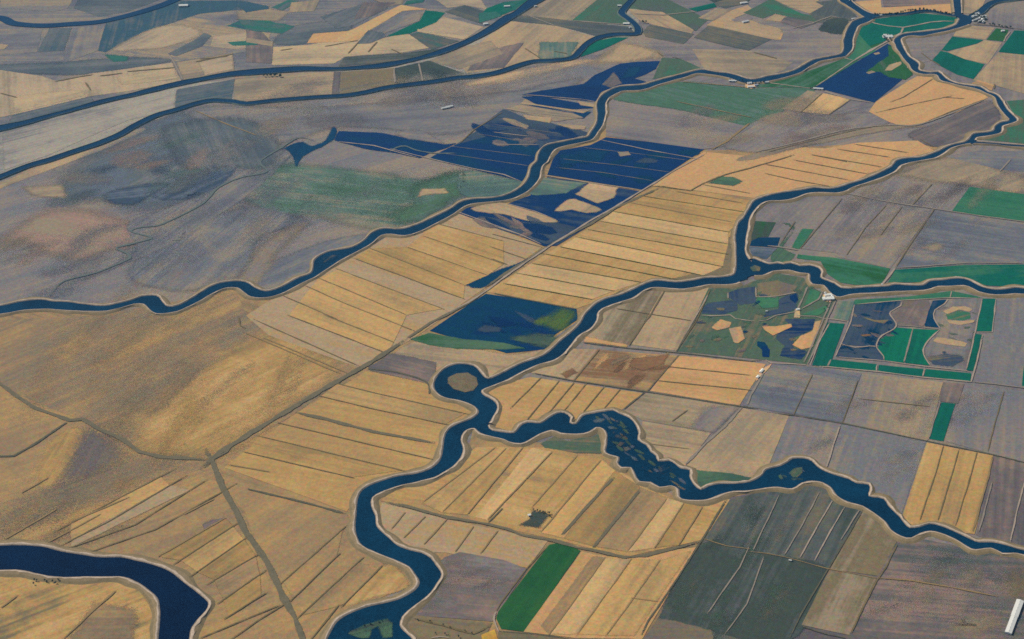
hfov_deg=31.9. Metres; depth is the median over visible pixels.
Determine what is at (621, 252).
field
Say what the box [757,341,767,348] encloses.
field
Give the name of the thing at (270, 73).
levee
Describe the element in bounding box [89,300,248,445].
field
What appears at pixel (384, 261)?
field
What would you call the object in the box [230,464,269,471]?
ditch
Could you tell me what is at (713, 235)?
field
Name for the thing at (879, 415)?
field
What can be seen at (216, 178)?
field
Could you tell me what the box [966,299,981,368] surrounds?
path
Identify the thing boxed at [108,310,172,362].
ground
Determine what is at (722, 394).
field
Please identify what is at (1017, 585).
field
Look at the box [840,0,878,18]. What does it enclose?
river
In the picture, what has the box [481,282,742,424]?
levee
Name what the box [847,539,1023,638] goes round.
field
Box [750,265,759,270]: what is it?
island
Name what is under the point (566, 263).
field
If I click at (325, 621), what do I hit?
ditch
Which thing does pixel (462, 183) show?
ground
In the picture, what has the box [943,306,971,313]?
field
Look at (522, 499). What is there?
field
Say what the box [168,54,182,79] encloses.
path
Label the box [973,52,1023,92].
field
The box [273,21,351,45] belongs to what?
field
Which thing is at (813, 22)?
path
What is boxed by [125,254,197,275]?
ground
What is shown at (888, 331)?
path
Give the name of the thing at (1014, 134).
field
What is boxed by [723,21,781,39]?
field
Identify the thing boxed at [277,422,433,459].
ditch
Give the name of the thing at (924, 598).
ground
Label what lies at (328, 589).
ditch
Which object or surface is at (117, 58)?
field
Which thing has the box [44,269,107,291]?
ground
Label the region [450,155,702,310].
path
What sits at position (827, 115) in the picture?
ground
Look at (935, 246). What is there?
field
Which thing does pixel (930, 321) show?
field
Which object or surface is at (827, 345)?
field
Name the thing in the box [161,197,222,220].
ground
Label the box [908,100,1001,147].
field
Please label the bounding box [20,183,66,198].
field
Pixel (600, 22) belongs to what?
path
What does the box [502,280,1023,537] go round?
field
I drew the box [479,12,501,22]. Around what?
field
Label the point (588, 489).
field
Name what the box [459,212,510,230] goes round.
path
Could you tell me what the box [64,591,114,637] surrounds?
ditch
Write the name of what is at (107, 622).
field
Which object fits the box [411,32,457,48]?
field
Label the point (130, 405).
ground
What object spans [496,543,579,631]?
field
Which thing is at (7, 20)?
river
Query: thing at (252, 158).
field
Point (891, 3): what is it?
field
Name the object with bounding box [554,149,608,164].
field
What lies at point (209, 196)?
creek water
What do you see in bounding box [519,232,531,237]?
ground
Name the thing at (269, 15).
field
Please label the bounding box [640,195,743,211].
ditch
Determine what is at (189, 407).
ground
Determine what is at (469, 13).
field
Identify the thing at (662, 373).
ditch
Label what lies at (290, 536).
field
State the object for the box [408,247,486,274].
ditch
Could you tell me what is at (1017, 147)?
levee
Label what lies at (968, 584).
ground
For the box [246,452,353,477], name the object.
ditch
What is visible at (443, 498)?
field
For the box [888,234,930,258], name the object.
ground
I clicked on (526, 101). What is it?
field
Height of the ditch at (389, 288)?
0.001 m
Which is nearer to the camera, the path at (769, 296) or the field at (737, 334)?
the field at (737, 334)
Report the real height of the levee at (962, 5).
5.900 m
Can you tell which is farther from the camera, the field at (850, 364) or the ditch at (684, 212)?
the ditch at (684, 212)
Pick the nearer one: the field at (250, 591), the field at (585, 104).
the field at (250, 591)
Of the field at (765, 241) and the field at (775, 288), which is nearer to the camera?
the field at (775, 288)
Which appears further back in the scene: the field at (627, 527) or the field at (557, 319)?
the field at (557, 319)
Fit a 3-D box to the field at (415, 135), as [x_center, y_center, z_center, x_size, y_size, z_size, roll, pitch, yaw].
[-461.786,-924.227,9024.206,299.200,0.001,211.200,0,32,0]
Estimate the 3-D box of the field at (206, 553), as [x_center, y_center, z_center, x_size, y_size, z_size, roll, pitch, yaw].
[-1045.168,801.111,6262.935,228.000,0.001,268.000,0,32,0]
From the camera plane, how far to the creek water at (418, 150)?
8884.27 m
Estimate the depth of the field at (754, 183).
8723.93 m
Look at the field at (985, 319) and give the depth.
7571.73 m
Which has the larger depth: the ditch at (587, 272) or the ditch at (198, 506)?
the ditch at (587, 272)
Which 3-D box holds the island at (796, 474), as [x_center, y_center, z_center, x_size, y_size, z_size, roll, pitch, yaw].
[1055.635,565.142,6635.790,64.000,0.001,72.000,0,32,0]
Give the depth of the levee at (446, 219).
8206.18 m
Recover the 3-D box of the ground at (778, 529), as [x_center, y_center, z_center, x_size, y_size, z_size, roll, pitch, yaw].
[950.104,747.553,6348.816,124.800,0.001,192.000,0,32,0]
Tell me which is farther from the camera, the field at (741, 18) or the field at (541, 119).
the field at (741, 18)
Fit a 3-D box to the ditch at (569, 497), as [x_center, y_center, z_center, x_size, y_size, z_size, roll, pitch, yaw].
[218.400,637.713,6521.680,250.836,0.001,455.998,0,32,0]
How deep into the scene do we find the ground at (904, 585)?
6091.96 m
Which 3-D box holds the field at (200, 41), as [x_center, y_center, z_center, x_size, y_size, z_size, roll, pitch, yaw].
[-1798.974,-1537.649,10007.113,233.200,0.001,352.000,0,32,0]
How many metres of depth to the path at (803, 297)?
7693.97 m
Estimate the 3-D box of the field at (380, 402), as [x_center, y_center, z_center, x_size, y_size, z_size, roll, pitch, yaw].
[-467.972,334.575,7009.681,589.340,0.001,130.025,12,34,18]
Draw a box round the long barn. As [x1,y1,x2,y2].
[1005,599,1023,633]
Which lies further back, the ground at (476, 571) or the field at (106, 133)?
the field at (106, 133)
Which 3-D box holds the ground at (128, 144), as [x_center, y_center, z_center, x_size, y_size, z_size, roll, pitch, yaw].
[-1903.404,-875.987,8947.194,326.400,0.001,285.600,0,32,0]
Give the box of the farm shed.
[822,296,834,300]
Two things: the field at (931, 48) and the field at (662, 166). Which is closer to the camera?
the field at (662, 166)
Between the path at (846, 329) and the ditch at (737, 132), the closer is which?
the path at (846, 329)
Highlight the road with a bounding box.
[0,128,936,597]
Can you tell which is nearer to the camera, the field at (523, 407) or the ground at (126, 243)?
the field at (523, 407)
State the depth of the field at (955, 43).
10028.59 m
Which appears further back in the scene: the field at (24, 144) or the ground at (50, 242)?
the field at (24, 144)
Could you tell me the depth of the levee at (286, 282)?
8264.98 m
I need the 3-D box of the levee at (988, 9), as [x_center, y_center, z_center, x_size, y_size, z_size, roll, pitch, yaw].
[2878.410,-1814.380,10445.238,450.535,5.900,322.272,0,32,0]
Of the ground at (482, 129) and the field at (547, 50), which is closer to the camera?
the ground at (482, 129)
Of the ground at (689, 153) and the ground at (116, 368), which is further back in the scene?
the ground at (689, 153)
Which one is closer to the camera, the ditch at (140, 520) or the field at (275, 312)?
the ditch at (140, 520)
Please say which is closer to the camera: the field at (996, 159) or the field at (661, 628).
the field at (661, 628)
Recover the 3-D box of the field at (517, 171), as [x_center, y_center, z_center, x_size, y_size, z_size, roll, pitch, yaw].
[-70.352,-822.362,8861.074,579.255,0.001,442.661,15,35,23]
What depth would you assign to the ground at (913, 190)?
8529.06 m
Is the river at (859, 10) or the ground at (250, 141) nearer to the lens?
the ground at (250, 141)
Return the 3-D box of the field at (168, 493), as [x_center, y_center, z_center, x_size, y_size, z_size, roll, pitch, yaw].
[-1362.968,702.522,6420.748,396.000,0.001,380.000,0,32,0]
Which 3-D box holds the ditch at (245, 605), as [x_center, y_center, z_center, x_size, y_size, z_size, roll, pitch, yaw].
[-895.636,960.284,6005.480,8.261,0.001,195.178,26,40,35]
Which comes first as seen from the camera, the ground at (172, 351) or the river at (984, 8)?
the ground at (172, 351)
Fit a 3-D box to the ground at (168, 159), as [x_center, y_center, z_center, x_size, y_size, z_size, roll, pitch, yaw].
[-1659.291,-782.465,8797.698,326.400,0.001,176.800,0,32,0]
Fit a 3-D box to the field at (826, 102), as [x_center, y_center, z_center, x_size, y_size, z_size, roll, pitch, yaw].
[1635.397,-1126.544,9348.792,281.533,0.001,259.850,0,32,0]
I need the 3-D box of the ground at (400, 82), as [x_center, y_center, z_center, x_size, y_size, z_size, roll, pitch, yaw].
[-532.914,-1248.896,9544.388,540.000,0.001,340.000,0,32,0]
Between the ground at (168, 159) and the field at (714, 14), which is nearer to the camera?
the ground at (168, 159)
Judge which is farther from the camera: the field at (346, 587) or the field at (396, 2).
the field at (396, 2)
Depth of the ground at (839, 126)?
9107.95 m
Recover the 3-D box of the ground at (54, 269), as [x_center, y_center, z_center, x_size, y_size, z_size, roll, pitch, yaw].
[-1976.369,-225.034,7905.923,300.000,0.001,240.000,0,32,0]
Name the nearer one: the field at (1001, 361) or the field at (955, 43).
the field at (1001, 361)
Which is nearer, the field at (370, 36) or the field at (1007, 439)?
the field at (1007, 439)
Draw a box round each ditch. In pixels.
[0,422,66,456]
[5,508,57,538]
[21,478,46,492]
[47,514,99,542]
[56,468,175,530]
[62,475,186,544]
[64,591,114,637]
[69,479,207,547]
[71,496,129,521]
[93,482,237,550]
[127,67,173,71]
[142,594,153,615]
[159,517,225,555]
[173,521,240,564]
[184,499,212,513]
[189,535,249,576]
[195,110,255,134]
[201,604,279,637]
[206,552,261,584]
[217,570,265,603]
[224,593,265,618]
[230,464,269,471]
[231,603,285,638]
[242,331,338,372]
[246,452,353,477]
[248,488,343,513]
[253,434,404,470]
[254,319,358,365]
[263,337,347,372]
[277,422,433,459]
[278,526,345,585]
[283,295,335,318]
[289,553,339,601]
[291,316,387,353]
[294,556,364,620]
[307,286,414,330]
[311,604,338,638]
[318,395,449,424]
[319,278,408,315]
[323,314,392,341]
[335,268,440,307]
[338,383,469,414]
[342,565,382,605]
[357,259,463,298]
[368,247,466,285]
[368,368,430,393]
[403,516,424,537]
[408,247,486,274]
[415,618,488,633]
[422,448,493,502]
[424,236,505,264]
[424,519,445,543]
[440,224,501,240]
[443,448,505,510]
[455,526,473,551]
[459,113,500,143]
[468,448,521,512]
[480,531,496,553]
[488,451,552,518]
[495,293,573,308]
[497,547,545,609]
[502,631,568,638]
[504,283,589,298]
[510,376,541,407]
[519,273,613,290]
[527,381,558,419]
[528,262,642,282]
[532,455,577,506]
[536,373,757,408]
[542,458,602,530]
[544,253,672,278]
[548,383,573,412]
[548,557,604,634]
[561,246,700,274]
[573,349,599,380]
[575,236,721,266]
[577,558,631,634]
[583,342,759,360]
[583,386,604,411]
[589,229,724,253]
[598,220,726,243]
[604,559,660,637]
[609,210,727,231]
[616,308,686,319]
[624,392,644,408]
[627,500,665,550]
[628,314,649,345]
[635,203,730,221]
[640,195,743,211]
[640,498,726,634]
[646,354,678,391]
[649,290,664,316]
[654,503,683,546]
[658,155,790,190]
[658,380,749,389]
[667,366,746,374]
[676,317,696,351]
[677,101,752,117]
[677,191,741,202]
[679,509,700,542]
[683,81,743,86]
[684,291,709,339]
[711,123,748,149]
[751,551,875,577]
[766,173,827,185]
[767,164,852,180]
[769,125,889,151]
[778,413,1022,461]
[789,511,861,637]
[793,373,812,414]
[796,160,866,173]
[801,200,840,246]
[802,626,844,637]
[842,381,857,421]
[852,545,896,631]
[858,398,923,405]
[876,577,997,596]
[879,95,952,111]
[895,209,933,267]
[920,445,943,518]
[926,100,981,121]
[937,448,959,521]
[956,453,976,522]
[972,457,992,530]
[988,392,1003,449]
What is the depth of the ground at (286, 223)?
8246.27 m
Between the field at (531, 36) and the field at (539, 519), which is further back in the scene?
the field at (531, 36)
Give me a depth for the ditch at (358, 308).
7624.37 m
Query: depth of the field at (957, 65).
9773.18 m
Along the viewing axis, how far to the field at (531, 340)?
7411.78 m
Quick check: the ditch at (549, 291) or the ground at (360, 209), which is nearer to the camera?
the ditch at (549, 291)
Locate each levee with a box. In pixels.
[0,0,527,125]
[0,0,545,131]
[0,0,634,174]
[0,0,642,179]
[0,16,863,306]
[0,19,875,316]
[0,538,215,638]
[0,569,159,638]
[318,19,1009,638]
[371,428,474,638]
[472,427,1023,559]
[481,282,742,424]
[488,407,1023,549]
[745,143,971,258]
[753,256,1023,289]
[754,270,1023,299]
[837,0,863,16]
[851,0,878,13]
[875,11,955,17]
[881,9,950,13]
[901,24,1022,140]
[950,0,954,11]
[961,0,963,12]
[973,143,1023,149]
[974,0,1023,18]
[977,140,1023,144]
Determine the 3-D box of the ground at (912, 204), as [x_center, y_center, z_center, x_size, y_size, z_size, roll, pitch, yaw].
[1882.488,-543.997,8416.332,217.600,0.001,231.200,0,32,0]
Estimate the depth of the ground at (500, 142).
8957.97 m
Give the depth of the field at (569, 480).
6565.01 m
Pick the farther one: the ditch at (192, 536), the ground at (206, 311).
the ground at (206, 311)
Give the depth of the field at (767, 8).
10412.45 m
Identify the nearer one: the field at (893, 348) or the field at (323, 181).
the field at (893, 348)
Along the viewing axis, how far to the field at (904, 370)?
7215.71 m
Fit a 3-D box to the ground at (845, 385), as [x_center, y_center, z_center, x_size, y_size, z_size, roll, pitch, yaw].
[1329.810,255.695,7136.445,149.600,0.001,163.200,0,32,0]
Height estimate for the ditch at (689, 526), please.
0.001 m
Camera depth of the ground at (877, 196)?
8460.81 m
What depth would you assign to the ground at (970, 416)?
6937.88 m
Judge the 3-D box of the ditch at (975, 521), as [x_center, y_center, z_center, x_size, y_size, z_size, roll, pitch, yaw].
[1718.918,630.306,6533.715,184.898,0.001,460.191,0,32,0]
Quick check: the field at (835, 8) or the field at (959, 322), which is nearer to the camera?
the field at (959, 322)
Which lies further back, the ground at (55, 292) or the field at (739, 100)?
the field at (739, 100)
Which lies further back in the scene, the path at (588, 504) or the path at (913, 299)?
the path at (913, 299)
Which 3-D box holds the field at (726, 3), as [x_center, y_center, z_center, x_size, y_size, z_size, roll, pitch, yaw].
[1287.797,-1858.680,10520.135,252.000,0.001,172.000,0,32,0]
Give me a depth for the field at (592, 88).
9551.61 m
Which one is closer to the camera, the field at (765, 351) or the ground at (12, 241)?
the field at (765, 351)
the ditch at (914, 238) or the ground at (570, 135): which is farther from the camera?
the ground at (570, 135)
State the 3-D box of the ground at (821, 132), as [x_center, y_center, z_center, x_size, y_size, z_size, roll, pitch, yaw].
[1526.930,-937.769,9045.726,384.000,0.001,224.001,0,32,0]
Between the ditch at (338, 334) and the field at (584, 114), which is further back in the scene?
the field at (584, 114)
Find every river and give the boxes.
[0,0,178,26]
[0,0,541,130]
[0,0,640,177]
[0,17,871,313]
[0,545,207,638]
[328,20,1016,638]
[474,411,1023,553]
[740,259,1023,296]
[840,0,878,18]
[871,10,953,17]
[954,0,960,16]
[954,14,971,25]
[969,0,1009,19]
[972,139,1023,146]
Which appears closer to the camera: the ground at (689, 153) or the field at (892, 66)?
the ground at (689, 153)
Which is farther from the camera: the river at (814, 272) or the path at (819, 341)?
the river at (814, 272)
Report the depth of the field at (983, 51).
9923.31 m
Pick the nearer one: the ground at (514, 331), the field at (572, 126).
the ground at (514, 331)
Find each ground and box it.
[0,231,41,256]
[0,244,47,265]
[2,324,83,428]
[2,496,41,535]
[10,518,52,533]
[14,236,60,268]
[19,238,64,249]
[23,282,84,298]
[26,496,87,528]
[27,0,1007,596]
[31,259,74,277]
[35,522,69,544]
[37,523,70,545]
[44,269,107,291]
[48,245,92,266]
[49,225,112,257]
[54,504,85,522]
[58,170,115,186]
[59,372,125,415]
[61,187,100,201]
[62,246,116,271]
[63,497,105,534]
[65,276,160,360]
[72,315,141,377]
[72,343,167,395]
[78,220,133,236]
[81,316,168,373]
[84,321,128,375]
[86,523,126,546]
[87,164,113,173]
[91,357,164,437]
[91,364,166,426]
[104,134,160,154]
[105,229,179,251]
[108,145,158,169]
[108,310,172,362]
[110,471,140,494]
[114,300,171,332]
[116,218,174,262]
[119,337,181,386]
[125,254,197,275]
[125,339,222,434]
[129,158,173,169]
[129,207,174,242]
[133,294,232,347]
[137,161,171,176]
[137,238,200,270]
[138,359,206,414]
[144,406,212,465]
[145,154,188,166]
[146,181,169,193]
[147,419,197,466]
[154,394,207,463]
[155,125,210,149]
[157,233,206,284]
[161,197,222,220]
[163,368,223,415]
[164,169,210,194]
[166,166,204,177]
[167,194,223,228]
[168,393,214,424]
[174,290,232,331]
[174,319,239,364]
[184,145,211,169]
[188,234,227,265]
[191,177,212,185]
[192,252,246,290]
[195,121,238,143]
[204,406,266,439]
[205,359,257,399]
[206,137,258,163]
[207,160,238,168]
[207,425,248,459]
[213,365,265,404]
[216,180,299,227]
[223,177,277,217]
[225,180,300,248]
[231,384,280,429]
[236,171,318,198]
[237,199,292,246]
[239,157,307,185]
[244,115,294,138]
[247,76,328,111]
[252,93,316,105]
[260,350,298,433]
[266,192,313,247]
[276,191,332,234]
[277,192,325,220]
[278,106,315,115]
[281,102,336,113]
[283,351,306,399]
[295,110,378,133]
[298,201,358,225]
[315,165,360,190]
[328,189,364,206]
[344,87,377,104]
[346,179,398,202]
[348,203,381,216]
[364,198,422,226]
[366,167,405,188]
[369,73,451,92]
[375,90,436,107]
[398,73,441,94]
[405,171,453,198]
[420,596,444,612]
[421,88,460,110]
[427,75,467,104]
[430,170,501,191]
[442,92,488,108]
[443,68,482,83]
[460,564,496,576]
[463,83,509,100]
[471,123,494,138]
[473,217,497,227]
[473,325,501,334]
[479,325,501,331]
[485,218,508,229]
[488,316,517,327]
[488,577,513,588]
[492,140,507,145]
[492,213,522,229]
[493,132,512,138]
[500,129,527,137]
[503,118,527,128]
[506,62,579,86]
[507,329,522,336]
[508,215,530,231]
[514,311,540,323]
[518,137,537,145]
[518,322,546,327]
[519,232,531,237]
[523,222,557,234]
[526,231,548,240]
[527,131,549,138]
[527,216,547,225]
[528,124,550,133]
[528,329,546,335]
[554,126,576,137]
[558,163,572,169]
[561,125,586,135]
[564,153,587,160]
[579,155,596,162]
[594,353,609,367]
[596,171,615,177]
[609,157,633,164]
[610,355,628,364]
[615,362,625,371]
[627,374,647,387]
[633,175,655,183]
[634,164,647,168]
[637,158,656,162]
[645,152,668,158]
[648,364,671,369]
[669,113,707,129]
[670,588,687,609]
[678,149,699,154]
[679,124,713,134]
[687,102,720,116]
[694,109,742,127]
[696,132,758,148]
[703,609,723,622]
[706,587,732,606]
[718,603,746,635]
[736,527,766,567]
[746,506,768,532]
[753,95,818,113]
[753,112,802,127]
[756,363,771,379]
[762,580,780,610]
[770,520,787,542]
[772,372,814,392]
[777,127,821,149]
[789,106,850,121]
[794,309,799,317]
[797,112,827,125]
[800,126,840,136]
[803,434,839,450]
[818,392,857,416]
[824,123,854,133]
[831,223,859,241]
[832,377,856,392]
[842,201,859,212]
[843,398,874,414]
[846,185,889,202]
[850,222,902,243]
[863,596,918,618]
[864,191,900,209]
[864,212,901,227]
[873,192,910,211]
[875,465,913,479]
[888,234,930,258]
[888,444,919,464]
[890,407,927,422]
[892,582,917,592]
[895,217,935,235]
[897,197,929,213]
[902,205,946,230]
[903,184,928,195]
[904,569,948,592]
[907,589,943,611]
[909,388,938,410]
[922,548,953,567]
[923,598,953,616]
[924,545,962,567]
[927,191,958,202]
[930,236,968,261]
[937,177,972,201]
[937,605,991,627]
[948,576,986,592]
[949,605,1003,617]
[956,398,983,409]
[958,389,1007,411]
[960,408,985,427]
[964,177,998,207]
[967,217,992,227]
[982,173,1011,187]
[998,619,1022,636]
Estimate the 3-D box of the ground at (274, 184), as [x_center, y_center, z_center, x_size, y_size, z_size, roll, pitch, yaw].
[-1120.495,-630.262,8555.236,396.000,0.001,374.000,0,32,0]
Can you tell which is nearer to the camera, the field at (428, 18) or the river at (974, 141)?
the river at (974, 141)
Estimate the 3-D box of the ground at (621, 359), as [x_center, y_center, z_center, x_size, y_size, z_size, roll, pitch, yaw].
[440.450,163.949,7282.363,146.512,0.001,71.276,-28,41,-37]
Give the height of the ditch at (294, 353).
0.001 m
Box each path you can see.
[0,382,206,460]
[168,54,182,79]
[200,340,404,469]
[205,447,305,638]
[213,428,253,458]
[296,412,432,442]
[345,142,417,157]
[383,501,702,558]
[393,149,518,180]
[408,290,484,337]
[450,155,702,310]
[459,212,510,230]
[487,188,656,285]
[493,612,498,630]
[496,226,540,243]
[498,144,536,144]
[510,109,580,117]
[545,175,638,189]
[561,477,614,534]
[574,20,627,24]
[592,490,640,546]
[600,139,696,158]
[635,11,694,14]
[682,295,707,342]
[685,407,741,463]
[704,314,750,320]
[708,547,748,611]
[725,558,763,632]
[747,373,763,403]
[753,497,777,549]
[755,288,795,296]
[760,100,982,150]
[760,310,796,320]
[784,494,818,553]
[794,16,834,27]
[798,287,807,307]
[800,502,831,556]
[801,291,823,308]
[804,302,830,361]
[807,300,835,363]
[811,323,829,361]
[814,508,843,559]
[816,45,880,85]
[819,336,982,381]
[821,90,872,102]
[826,425,839,466]
[835,306,853,355]
[837,356,968,371]
[841,510,859,538]
[852,194,1023,221]
[856,27,903,58]
[861,297,963,303]
[872,21,941,27]
[876,302,901,358]
[883,268,895,283]
[898,262,1020,267]
[904,329,912,360]
[922,329,939,365]
[929,402,940,436]
[933,299,947,327]
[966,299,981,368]
[972,381,1023,387]
[978,483,991,531]
[992,298,996,331]
[1010,484,1023,539]
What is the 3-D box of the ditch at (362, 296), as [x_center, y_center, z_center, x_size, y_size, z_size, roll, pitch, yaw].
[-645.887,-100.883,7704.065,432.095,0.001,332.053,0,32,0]
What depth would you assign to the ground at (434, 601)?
6021.76 m
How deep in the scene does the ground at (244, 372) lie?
7161.89 m
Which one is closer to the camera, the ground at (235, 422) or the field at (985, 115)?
the ground at (235, 422)
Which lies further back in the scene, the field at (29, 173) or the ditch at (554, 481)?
the field at (29, 173)
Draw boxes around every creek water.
[50,137,307,293]
[390,145,449,153]
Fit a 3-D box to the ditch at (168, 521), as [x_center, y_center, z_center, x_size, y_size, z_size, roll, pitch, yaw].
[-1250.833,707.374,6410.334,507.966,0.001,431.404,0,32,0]
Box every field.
[0,0,71,11]
[0,0,515,124]
[0,0,638,173]
[0,29,42,54]
[0,44,6,49]
[0,56,170,76]
[0,59,597,308]
[0,63,179,116]
[0,128,144,188]
[0,204,135,264]
[0,291,354,459]
[0,396,286,638]
[0,577,151,638]
[2,91,175,168]
[9,97,93,122]
[13,90,85,112]
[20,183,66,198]
[37,427,83,487]
[38,28,71,51]
[44,109,234,215]
[50,420,138,485]
[60,325,98,362]
[63,25,104,61]
[65,601,141,638]
[70,477,168,538]
[71,485,188,546]
[74,0,157,16]
[83,150,291,279]
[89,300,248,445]
[98,0,269,51]
[102,54,128,61]
[102,181,169,205]
[107,15,269,61]
[112,24,201,51]
[117,68,178,84]
[125,205,313,294]
[129,331,345,465]
[148,167,235,201]
[156,113,288,173]
[159,518,232,559]
[169,33,210,55]
[175,79,233,106]
[177,53,233,79]
[181,527,243,570]
[185,76,584,144]
[198,540,255,579]
[199,54,233,74]
[203,517,224,528]
[211,31,257,48]
[215,557,259,598]
[223,575,260,614]
[224,371,470,510]
[226,480,410,638]
[227,41,257,45]
[228,20,274,31]
[233,72,333,100]
[234,233,366,289]
[235,9,290,21]
[238,5,268,11]
[238,19,294,33]
[238,221,308,283]
[243,162,460,230]
[245,30,272,62]
[246,38,273,45]
[246,214,541,366]
[247,436,399,476]
[272,0,297,9]
[272,34,427,64]
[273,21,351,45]
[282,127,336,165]
[284,530,342,597]
[289,0,318,11]
[289,279,405,350]
[301,562,378,615]
[308,5,424,42]
[320,5,386,28]
[320,270,441,314]
[323,384,464,423]
[332,72,339,93]
[334,131,455,157]
[339,49,438,65]
[340,68,394,93]
[345,564,409,605]
[354,2,392,18]
[355,248,464,297]
[357,30,384,43]
[368,353,436,383]
[370,11,421,32]
[372,247,487,284]
[375,0,403,5]
[378,168,513,226]
[379,432,744,637]
[380,502,546,567]
[381,447,729,555]
[389,10,444,35]
[395,61,463,83]
[395,129,442,142]
[396,341,542,375]
[404,0,423,4]
[407,235,502,274]
[407,615,491,638]
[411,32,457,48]
[411,333,524,349]
[416,552,526,620]
[417,29,467,38]
[417,188,448,196]
[419,17,482,39]
[423,224,503,263]
[423,447,504,511]
[430,41,502,68]
[430,135,538,180]
[430,294,576,352]
[437,0,485,8]
[443,447,521,514]
[444,5,483,23]
[456,170,521,196]
[457,109,584,148]
[459,177,641,245]
[462,21,592,72]
[464,58,594,86]
[466,258,527,287]
[468,42,523,69]
[470,202,555,222]
[474,448,550,520]
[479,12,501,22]
[479,216,575,243]
[481,629,497,638]
[484,0,526,14]
[486,186,749,307]
[489,377,641,430]
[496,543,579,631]
[498,631,628,638]
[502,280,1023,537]
[505,105,582,120]
[506,274,611,298]
[510,333,560,347]
[511,15,632,35]
[516,509,549,527]
[517,263,639,289]
[520,99,588,112]
[522,0,595,19]
[522,0,950,81]
[523,96,592,108]
[523,115,551,122]
[524,61,659,101]
[524,547,695,638]
[527,303,576,330]
[529,177,585,194]
[531,349,598,379]
[532,105,589,117]
[532,455,600,531]
[537,41,579,58]
[541,434,600,453]
[541,556,603,632]
[542,459,614,537]
[547,137,703,189]
[550,558,629,634]
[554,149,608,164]
[555,199,600,213]
[558,124,585,129]
[561,368,576,377]
[562,237,720,274]
[564,471,639,545]
[573,0,626,23]
[576,183,618,203]
[576,350,676,390]
[577,222,727,265]
[578,101,593,106]
[578,559,658,635]
[581,37,627,56]
[584,336,626,346]
[587,42,663,65]
[587,291,661,343]
[595,488,665,550]
[601,211,728,243]
[603,73,621,87]
[606,101,749,148]
[607,551,690,635]
[613,81,816,125]
[613,235,731,294]
[615,196,742,231]
[618,151,629,155]
[619,66,641,78]
[624,393,738,430]
[628,498,682,550]
[629,9,692,32]
[629,355,668,370]
[630,0,706,30]
[631,288,707,350]
[642,421,710,464]
[643,24,692,43]
[643,618,713,638]
[650,356,765,404]
[652,141,933,197]
[653,58,699,78]
[655,486,860,638]
[656,503,701,546]
[659,539,826,638]
[678,273,836,363]
[687,408,788,476]
[688,404,739,434]
[689,3,716,10]
[692,49,791,77]
[694,25,770,49]
[697,470,751,485]
[699,8,731,20]
[702,300,737,314]
[707,5,782,39]
[708,176,741,186]
[712,320,730,329]
[714,0,745,7]
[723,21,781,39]
[724,111,888,153]
[728,286,755,304]
[729,326,744,342]
[729,485,992,638]
[732,15,752,21]
[737,124,922,161]
[743,0,817,21]
[743,363,861,421]
[749,144,1023,287]
[749,246,776,258]
[750,237,779,246]
[751,221,774,240]
[756,58,857,86]
[756,296,778,307]
[757,280,797,295]
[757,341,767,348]
[762,324,791,334]
[762,346,769,356]
[763,14,785,21]
[764,294,797,316]
[770,223,795,261]
[771,416,840,465]
[776,0,822,13]
[776,318,814,359]
[781,16,814,28]
[783,90,820,110]
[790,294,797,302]
[792,228,812,248]
[793,321,819,349]
[797,254,889,284]
[801,199,886,252]
[802,93,849,113]
[802,570,875,634]
[804,289,819,305]
[804,306,826,314]
[810,0,856,22]
[812,323,843,365]
[817,44,901,101]
[819,18,848,34]
[828,424,925,512]
[829,359,876,370]
[830,511,896,575]
[833,301,853,319]
[836,205,932,267]
[837,345,882,359]
[842,301,900,346]
[843,373,942,440]
[847,35,875,60]
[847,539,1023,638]
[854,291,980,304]
[856,0,950,12]
[859,13,956,45]
[861,316,887,322]
[867,45,912,79]
[869,76,987,125]
[878,327,911,362]
[878,365,922,375]
[882,0,949,6]
[886,61,900,69]
[888,264,1023,285]
[891,299,929,325]
[894,157,1023,193]
[897,210,1023,267]
[903,442,992,533]
[905,329,937,364]
[906,36,951,62]
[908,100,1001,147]
[911,1,1023,143]
[916,587,937,606]
[921,242,946,251]
[924,299,981,369]
[924,369,970,380]
[924,568,949,575]
[925,299,946,326]
[927,354,963,365]
[929,402,954,440]
[933,51,983,78]
[933,337,966,346]
[940,382,963,402]
[942,36,981,50]
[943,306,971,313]
[944,613,1004,638]
[946,150,1023,170]
[946,311,970,319]
[946,385,1023,462]
[948,320,973,324]
[949,40,1000,63]
[952,187,1023,220]
[954,26,993,38]
[960,564,985,586]
[963,0,984,12]
[966,334,981,370]
[972,80,993,89]
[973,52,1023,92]
[974,297,1023,387]
[976,456,1023,545]
[977,299,995,330]
[983,556,1023,605]
[986,100,1023,143]
[987,28,1007,40]
[999,30,1023,53]
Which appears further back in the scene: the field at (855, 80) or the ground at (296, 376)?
the field at (855, 80)
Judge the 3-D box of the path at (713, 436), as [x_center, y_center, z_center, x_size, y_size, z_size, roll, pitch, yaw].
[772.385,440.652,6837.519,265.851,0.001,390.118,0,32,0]
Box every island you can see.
[322,255,336,262]
[349,618,392,638]
[448,372,477,391]
[657,465,671,473]
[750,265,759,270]
[789,467,802,476]

